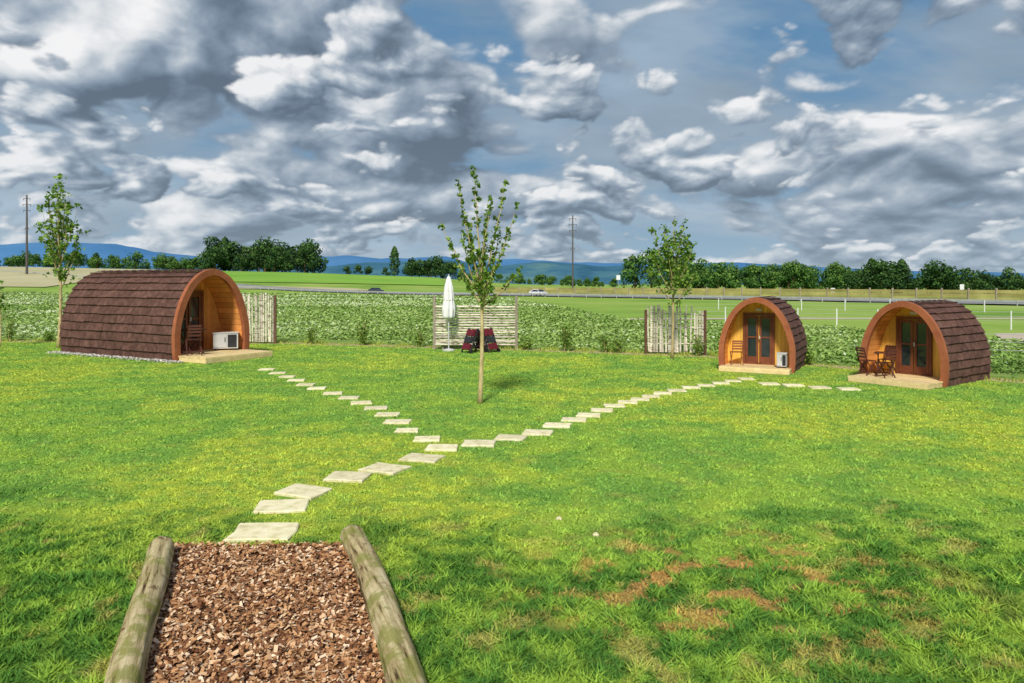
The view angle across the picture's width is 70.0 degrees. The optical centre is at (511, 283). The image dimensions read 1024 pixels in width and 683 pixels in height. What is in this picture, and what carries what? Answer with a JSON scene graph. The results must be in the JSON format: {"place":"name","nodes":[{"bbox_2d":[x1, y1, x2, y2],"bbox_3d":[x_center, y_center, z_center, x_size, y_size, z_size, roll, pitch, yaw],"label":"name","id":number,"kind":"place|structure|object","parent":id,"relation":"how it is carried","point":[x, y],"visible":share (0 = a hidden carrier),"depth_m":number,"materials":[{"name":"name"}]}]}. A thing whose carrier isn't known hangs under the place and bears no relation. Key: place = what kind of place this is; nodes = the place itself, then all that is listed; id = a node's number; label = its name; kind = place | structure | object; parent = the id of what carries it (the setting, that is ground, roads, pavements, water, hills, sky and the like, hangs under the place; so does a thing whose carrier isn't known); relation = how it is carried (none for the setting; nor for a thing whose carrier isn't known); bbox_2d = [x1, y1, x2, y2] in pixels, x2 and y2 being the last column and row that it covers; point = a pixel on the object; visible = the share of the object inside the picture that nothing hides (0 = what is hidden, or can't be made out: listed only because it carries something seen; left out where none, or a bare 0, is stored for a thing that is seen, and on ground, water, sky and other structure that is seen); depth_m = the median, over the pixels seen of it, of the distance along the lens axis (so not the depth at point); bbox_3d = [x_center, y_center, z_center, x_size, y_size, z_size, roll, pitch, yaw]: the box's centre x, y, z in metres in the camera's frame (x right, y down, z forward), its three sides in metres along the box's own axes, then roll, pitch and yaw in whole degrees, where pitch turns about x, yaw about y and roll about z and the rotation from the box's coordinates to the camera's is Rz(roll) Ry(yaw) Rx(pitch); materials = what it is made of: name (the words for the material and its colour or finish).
{"place":"outdoors","nodes":[
{"label":"outdoors","id":0,"kind":"place"},
{"bbox_2d":[0,266,151,286],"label":"ripe field","id":1,"kind":"structure","parent":0,"point":[11,278],"depth_m":287.81,"materials":[{"name":"beige plant"}]},
{"bbox_2d":[23,195,30,273],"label":"power pole","id":2,"kind":"object","parent":1,"relation":"on","point":[26,258],"visible":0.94,"depth_m":299.79,"materials":[{"name":"wood"}]},
{"bbox_2d":[145,540,385,682],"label":"bark path","id":3,"kind":"structure","parent":0,"point":[251,640],"depth_m":6.38,"materials":[{"name":"brown wood"}]},
{"bbox_2d":[237,285,367,290],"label":"ripe field","id":4,"kind":"structure","parent":0,"point":[306,287],"depth_m":236.78,"materials":[{"name":"beige plant"}]},
{"bbox_2d":[223,271,443,285],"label":"green field","id":5,"kind":"structure","parent":0,"point":[248,276],"depth_m":304.46,"materials":[{"name":"green plant"}]},
{"bbox_2d":[0,0,1023,272],"bbox_3d":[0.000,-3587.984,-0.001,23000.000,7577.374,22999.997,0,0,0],"label":"sky","id":6,"kind":"structure","parent":0,"point":[854,134],"depth_m":10569.54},
{"bbox_2d":[0,341,1023,682],"bbox_3d":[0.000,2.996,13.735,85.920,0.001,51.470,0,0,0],"label":"lawn","id":7,"kind":"structure","parent":0,"point":[312,418],"depth_m":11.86,"materials":[{"name":"plant"}]},
{"bbox_2d":[0,280,13,345],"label":"young tree","id":8,"kind":"object","parent":7,"relation":"on","point":[2,297],"visible":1,"depth_m":34.99,"materials":[{"name":"green plant"}]},
{"bbox_2d":[34,173,90,347],"bbox_3d":[-21.138,-1.089,34.229,2.174,8.189,1.904,0,0,0],"label":"young tree","id":9,"kind":"object","parent":7,"relation":"on","point":[56,233],"visible":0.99,"depth_m":34.13,"materials":[{"name":"green plant"}]},
{"bbox_2d":[46,351,182,363],"bbox_3d":[-16.277,2.946,29.463,8.555,0.102,0.704,0,0,29],"label":"pebble border","id":10,"kind":"object","parent":7,"relation":"on","point":[117,357],"visible":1,"depth_m":29.38,"materials":[{"name":"grey gravel"}]},
{"bbox_2d":[104,536,174,682],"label":"edging log","id":11,"kind":"object","parent":7,"relation":"on","point":[129,657],"visible":1,"depth_m":6.09,"materials":[{"name":"brown wood"}]},
{"bbox_2d":[59,269,272,363],"bbox_3d":[-14.727,1.210,30.997,9.400,3.635,3.566,0,0,29],"label":"camping pod cabin","id":12,"kind":"object","parent":7,"relation":"on","point":[150,314],"visible":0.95,"depth_m":30.24,"materials":[{"name":"brown wood"}]},
{"bbox_2d":[181,290,203,350],"bbox_3d":[-13.345,1.522,30.139,0.193,2.487,1.463,0,0,29],"label":"double door","id":13,"kind":"structure","parent":12,"relation":"in","point":[194,311],"depth_m":30.42,"materials":[{"name":"brown wood"}]},
{"bbox_2d":[185,325,201,355],"bbox_3d":[-12.303,2.180,28.282,0.553,1.196,0.706,0,0,-31],"label":"folding chair","id":14,"kind":"object","parent":12,"relation":"on","point":[193,335],"visible":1,"depth_m":28.08,"materials":[{"name":"brown wood"}]},
{"bbox_2d":[181,329,205,353],"bbox_3d":[-12.743,2.291,29.018,0.816,0.975,0.832,0,0,19],"label":"folding table","id":15,"kind":"object","parent":12,"relation":"on","point":[189,349],"visible":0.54,"depth_m":28.82,"materials":[{"name":"brown wood"}]},
{"bbox_2d":[212,331,238,350],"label":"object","id":16,"kind":"object","parent":12,"relation":"on","point":[223,340],"visible":1,"depth_m":30.35,"materials":[{"name":"paint"}]},
{"bbox_2d":[340,524,427,682],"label":"edging log","id":17,"kind":"object","parent":7,"relation":"on","point":[400,661],"visible":1,"depth_m":6.14,"materials":[{"name":"brown wood"}]},
{"bbox_2d":[442,274,454,350],"bbox_3d":[-2.830,1.290,32.700,0.558,3.420,0.558,0,0,24],"label":"closed parasol","id":18,"kind":"object","parent":7,"relation":"on","point":[448,309],"visible":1,"depth_m":32.55,"materials":[{"name":"fabric"}]},
{"bbox_2d":[461,328,486,353],"bbox_3d":[-1.668,2.475,31.887,1.020,1.069,0.685,0,0,-42],"label":"folded sun lounger","id":19,"kind":"object","parent":7,"relation":"on","point":[474,334],"visible":0.94,"depth_m":31.69,"materials":[{"name":"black fabric"}]},
{"bbox_2d":[433,296,517,348],"bbox_3d":[-1.675,1.780,33.460,3.870,2.440,0.190,0,0,0],"label":"horizontal pole fence","id":20,"kind":"object","parent":7,"relation":"on","point":[439,338],"visible":0.88,"depth_m":33.40,"materials":[{"name":"brown wood"}]},
{"bbox_2d":[437,165,522,403],"bbox_3d":[-0.797,0.009,18.303,2.151,5.990,1.194,0,0,0],"label":"young tree","id":21,"kind":"object","parent":7,"relation":"on","point":[479,283],"visible":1,"depth_m":18.28,"materials":[{"name":"green plant"}]},
{"bbox_2d":[474,328,500,352],"bbox_3d":[-1.109,2.475,32.113,1.020,1.069,0.685,0,0,40],"label":"folded sun lounger","id":22,"kind":"object","parent":7,"relation":"on","point":[489,337],"visible":0.7,"depth_m":31.90,"materials":[{"name":"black fabric"}]},
{"bbox_2d":[0,347,1023,682],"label":"clover","id":23,"kind":"object","parent":7,"relation":"on","point":[532,507],"visible":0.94,"depth_m":10.15,"materials":[{"name":"green plant"}]},
{"bbox_2d":[556,516,598,536],"bbox_3d":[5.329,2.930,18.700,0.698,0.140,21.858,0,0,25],"label":"field stone","id":24,"kind":"object","parent":7,"relation":"on","point":[593,534],"visible":0.41,"depth_m":8.70,"materials":[{"name":"beige stone"}]},
{"bbox_2d":[646,216,697,357],"bbox_3d":[6.471,0.136,29.370,2.076,5.735,2.048,0,0,0],"label":"young tree","id":25,"kind":"object","parent":7,"relation":"on","point":[670,263],"visible":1,"depth_m":29.26,"materials":[{"name":"green plant"}]},
{"bbox_2d":[718,296,807,374],"bbox_3d":[9.022,1.732,26.228,2.536,2.554,3.900,0,0,29],"label":"camping pod cabin","id":26,"kind":"object","parent":7,"relation":"on","point":[765,330],"visible":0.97,"depth_m":25.56,"materials":[{"name":"brown wood"}]},
{"bbox_2d":[730,340,742,364],"bbox_3d":[7.857,2.402,25.571,0.404,0.874,0.516,0,0,9],"label":"folding chair","id":27,"kind":"object","parent":26,"relation":"on","point":[732,352],"visible":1,"depth_m":25.40,"materials":[{"name":"brown wood"}]},
{"bbox_2d":[743,313,774,364],"bbox_3d":[8.665,1.929,25.677,1.060,1.802,0.140,0,0,29],"label":"double door","id":28,"kind":"structure","parent":26,"relation":"in","point":[750,323],"depth_m":25.66,"materials":[{"name":"brown wood"}]},
{"bbox_2d":[776,352,788,367],"bbox_3d":[9.123,2.579,24.683,0.340,0.501,0.404,0,0,29],"label":"air conditioner","id":29,"kind":"object","parent":26,"relation":"on","point":[782,359],"visible":1,"depth_m":24.53,"materials":[{"name":"paint"}]},
{"bbox_2d":[848,300,991,389],"bbox_3d":[12.680,1.763,22.796,4.150,2.496,2.584,0,0,-37],"label":"camping pod cabin","id":30,"kind":"object","parent":7,"relation":"on","point":[942,343],"visible":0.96,"depth_m":22.49,"materials":[{"name":"brown wood"}]},
{"bbox_2d":[855,347,875,375],"bbox_3d":[11.013,2.402,22.749,0.516,0.874,0.404,0,0,-17],"label":"folding chair","id":31,"kind":"object","parent":30,"relation":"on","point":[864,353],"visible":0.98,"depth_m":22.67,"materials":[{"name":"brown wood"}]},
{"bbox_2d":[875,349,896,377],"bbox_3d":[11.291,2.402,22.083,0.404,0.874,0.516,0,0,-17],"label":"folding chair","id":32,"kind":"object","parent":30,"relation":"on","point":[886,358],"visible":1,"depth_m":21.95,"materials":[{"name":"brown wood"}]},
{"bbox_2d":[874,351,897,375],"bbox_3d":[11.570,2.483,22.650,0.608,0.713,0.597,0,0,33],"label":"folding table","id":33,"kind":"object","parent":30,"relation":"on","point":[878,352],"visible":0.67,"depth_m":22.62,"materials":[{"name":"brown wood"}]},
{"bbox_2d":[879,345,896,373],"bbox_3d":[11.880,2.402,23.133,0.516,0.874,0.404,0,0,-37],"label":"folding chair","id":34,"kind":"object","parent":30,"relation":"on","point":[883,359],"visible":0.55,"depth_m":23.25,"materials":[{"name":"brown wood"}]},
{"bbox_2d":[896,316,932,376],"bbox_3d":[12.466,1.929,22.697,0.140,1.802,1.060,0,0,-37],"label":"double door","id":35,"kind":"structure","parent":30,"relation":"in","point":[914,339],"depth_m":22.66,"materials":[{"name":"brown wood"}]},
{"bbox_2d":[0,271,1023,366],"bbox_3d":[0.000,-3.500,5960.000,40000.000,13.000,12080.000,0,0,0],"label":"ground","id":36,"kind":"structure","parent":0,"point":[629,307],"depth_m":110.92,"materials":[{"name":"green plant"}]},
{"bbox_2d":[0,250,216,269],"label":"distant tree row","id":37,"kind":"object","parent":36,"relation":"on","point":[161,261],"visible":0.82,"depth_m":404.55,"materials":[{"name":"green plant"}]},
{"bbox_2d":[192,235,328,272],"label":"forest clump","id":38,"kind":"object","parent":36,"relation":"on","point":[265,255],"visible":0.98,"depth_m":390.19,"materials":[{"name":"green plant"}]},
{"bbox_2d":[343,246,460,278],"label":"distant tree row","id":39,"kind":"object","parent":36,"relation":"on","point":[432,267],"visible":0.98,"depth_m":384.05,"materials":[{"name":"green plant"}]},
{"bbox_2d":[0,270,1023,305],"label":"guard rail","id":40,"kind":"object","parent":36,"relation":"on","point":[845,298],"visible":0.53,"depth_m":139.97,"materials":[{"name":"grey metal"}]},
{"bbox_2d":[1,340,1023,382],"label":"soil strip","id":41,"kind":"object","parent":36,"relation":"on","point":[541,350],"visible":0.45,"depth_m":32.77,"materials":[{"name":"brown soil"}]},
{"bbox_2d":[2,315,17,339],"bbox_3d":[-26.233,2.317,38.194,0.725,1.373,0.670,0,0,-34],"label":"shrub","id":42,"kind":"object","parent":41,"relation":"on","point":[10,332],"visible":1,"depth_m":38.13,"materials":[{"name":"green plant"}]},
{"bbox_2d":[40,329,55,341],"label":"shrub","id":43,"kind":"object","parent":41,"relation":"on","point":[48,335],"visible":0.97,"depth_m":37.82,"materials":[{"name":"green plant"}]},
{"bbox_2d":[243,292,276,343],"bbox_3d":[-12.974,1.634,36.711,2.506,2.732,0.168,0,0,10],"label":"birch pole fence","id":44,"kind":"object","parent":41,"relation":"on","point":[273,308],"visible":0.6,"depth_m":36.58,"materials":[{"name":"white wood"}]},
{"bbox_2d":[304,324,318,342],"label":"shrub","id":45,"kind":"object","parent":41,"relation":"on","point":[312,337],"visible":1,"depth_m":36.36,"materials":[{"name":"green plant"}]},
{"bbox_2d":[355,322,368,344],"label":"shrub","id":46,"kind":"object","parent":41,"relation":"on","point":[361,338],"visible":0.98,"depth_m":35.49,"materials":[{"name":"green plant"}]},
{"bbox_2d":[356,320,370,342],"bbox_3d":[-7.260,2.392,35.616,0.728,1.223,0.851,0,0,0],"label":"shrub","id":47,"kind":"object","parent":41,"relation":"on","point":[363,329],"visible":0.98,"depth_m":35.53,"materials":[{"name":"green plant"}]},
{"bbox_2d":[411,327,429,346],"bbox_3d":[-4.348,2.572,34.700,0.872,1.065,0.694,0,0,-20],"label":"shrub","id":48,"kind":"object","parent":41,"relation":"on","point":[419,337],"visible":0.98,"depth_m":34.62,"materials":[{"name":"green plant"}]},
{"bbox_2d":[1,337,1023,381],"bbox_3d":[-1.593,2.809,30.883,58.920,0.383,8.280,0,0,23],"label":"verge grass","id":49,"kind":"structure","parent":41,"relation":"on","point":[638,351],"depth_m":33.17,"materials":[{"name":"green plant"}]},
{"bbox_2d":[520,336,535,349],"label":"shrub","id":50,"kind":"object","parent":41,"relation":"on","point":[527,344],"visible":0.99,"depth_m":33.02,"materials":[{"name":"green plant"}]},
{"bbox_2d":[557,325,572,350],"bbox_3d":[2.327,2.406,32.400,0.635,1.195,0.697,0,0,-33],"label":"shrub","id":51,"kind":"object","parent":41,"relation":"on","point":[564,337],"visible":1,"depth_m":32.34,"materials":[{"name":"green plant"}]},
{"bbox_2d":[560,325,576,349],"bbox_3d":[2.484,2.414,32.360,0.786,1.180,0.698,0,0,0],"label":"shrub","id":52,"kind":"object","parent":41,"relation":"on","point":[568,342],"visible":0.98,"depth_m":32.29,"materials":[{"name":"green plant"}]},
{"bbox_2d":[597,332,613,351],"bbox_3d":[4.068,2.576,31.859,0.767,1.053,0.614,0,0,0],"label":"shrub","id":53,"kind":"object","parent":41,"relation":"on","point":[604,347],"visible":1,"depth_m":31.78,"materials":[{"name":"green plant"}]},
{"bbox_2d":[611,331,628,352],"bbox_3d":[4.599,2.569,31.614,0.837,1.071,0.714,0,0,-21],"label":"shrub","id":54,"kind":"object","parent":41,"relation":"on","point":[618,346],"visible":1,"depth_m":31.52,"materials":[{"name":"green plant"}]},
{"bbox_2d":[644,305,706,354],"bbox_3d":[6.906,1.944,30.956,2.567,2.113,0.172,0,0,12],"label":"birch pole fence","id":55,"kind":"object","parent":41,"relation":"on","point":[654,327],"visible":0.91,"depth_m":30.95,"materials":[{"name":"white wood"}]},
{"bbox_2d":[688,333,708,355],"bbox_3d":[7.728,2.549,30.413,0.806,1.003,0.834,0,0,0],"label":"shrub","id":56,"kind":"object","parent":41,"relation":"on","point":[698,348],"visible":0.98,"depth_m":30.31,"materials":[{"name":"green plant"}]},
{"bbox_2d":[804,346,818,364],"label":"shrub","id":57,"kind":"object","parent":41,"relation":"on","point":[808,352],"visible":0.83,"depth_m":26.95,"materials":[{"name":"green plant"}]},
{"bbox_2d":[456,271,617,286],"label":"distant tree row","id":58,"kind":"object","parent":36,"relation":"on","point":[540,278],"visible":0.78,"depth_m":410.78,"materials":[{"name":"green plant"}]},
{"bbox_2d":[569,215,576,292],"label":"power pole","id":59,"kind":"object","parent":36,"relation":"on","point":[572,224],"visible":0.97,"depth_m":199.86,"materials":[{"name":"wood"}]},
{"bbox_2d":[236,284,1023,303],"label":"highway","id":60,"kind":"structure","parent":36,"relation":"on","point":[631,296],"depth_m":160.22,"materials":[{"name":"grey asphalt"}]},
{"bbox_2d":[368,288,383,292],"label":"car","id":61,"kind":"object","parent":60,"relation":"on","point":[374,289],"visible":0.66,"depth_m":204.49,"materials":[{"name":"grey metal"}]},
{"bbox_2d":[529,289,547,295],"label":"car","id":62,"kind":"object","parent":60,"relation":"on","point":[536,291],"visible":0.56,"depth_m":172.91,"materials":[{"name":"white metal"}]},
{"bbox_2d":[619,247,890,290],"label":"distant tree row","id":63,"kind":"object","parent":36,"relation":"on","point":[795,274],"visible":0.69,"depth_m":291.10,"materials":[{"name":"green plant"}]},
{"bbox_2d":[494,286,1023,299],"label":"noise barrier fence","id":64,"kind":"object","parent":36,"relation":"on","point":[916,293],"visible":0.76,"depth_m":138.82,"materials":[{"name":"brown wood"}]},
{"bbox_2d":[718,298,990,311],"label":"white post fence","id":65,"kind":"object","parent":36,"relation":"on","point":[984,303],"visible":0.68,"depth_m":81.05,"materials":[{"name":"paint"}]},
{"bbox_2d":[697,307,1023,329],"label":"white post fence","id":66,"kind":"object","parent":36,"relation":"on","point":[1010,316],"visible":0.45,"depth_m":51.74,"materials":[{"name":"paint"}]},
{"bbox_2d":[711,278,1021,289],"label":"distant tree row","id":67,"kind":"object","parent":36,"relation":"on","point":[819,287],"visible":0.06,"depth_m":337.69,"materials":[{"name":"green plant"}]},
{"bbox_2d":[840,258,1023,293],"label":"distant tree row","id":68,"kind":"object","parent":36,"relation":"on","point":[877,275],"visible":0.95,"depth_m":218.67,"materials":[{"name":"green plant"}]},
{"bbox_2d":[994,333,1023,340],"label":"gravel yard","id":69,"kind":"structure","parent":36,"relation":"on","point":[1016,335],"depth_m":41.35,"materials":[{"name":"beige gravel"}]},
{"bbox_2d":[0,291,1023,379],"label":"crop field","id":70,"kind":"structure","parent":0,"point":[850,364],"depth_m":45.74,"materials":[{"name":"plant"}]},
{"bbox_2d":[988,334,1023,350],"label":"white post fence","id":71,"kind":"object","parent":70,"relation":"on","point":[1011,342],"visible":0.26,"depth_m":27.04,"materials":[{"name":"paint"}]},
{"bbox_2d":[0,242,1023,274],"bbox_3d":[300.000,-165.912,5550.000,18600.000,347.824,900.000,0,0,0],"label":"hills","id":72,"kind":"structure","parent":0,"point":[104,251],"depth_m":5719.10,"materials":[{"name":"blue"}]},
{"bbox_2d":[222,368,860,542],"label":"stepping stone path","id":73,"kind":"structure","parent":0,"point":[274,531],"depth_m":12.32,"materials":[{"name":"beige stone"}]},
{"bbox_2d":[86,260,1023,284],"bbox_3d":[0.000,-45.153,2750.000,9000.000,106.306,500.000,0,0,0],"label":"hills","id":74,"kind":"structure","parent":0,"point":[606,275],"depth_m":2734.68,"materials":[{"name":"green plant"}]},
{"bbox_2d":[622,318,1023,318],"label":"field lane","id":75,"kind":"structure","parent":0,"point":[833,318],"depth_m":62.67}
]}

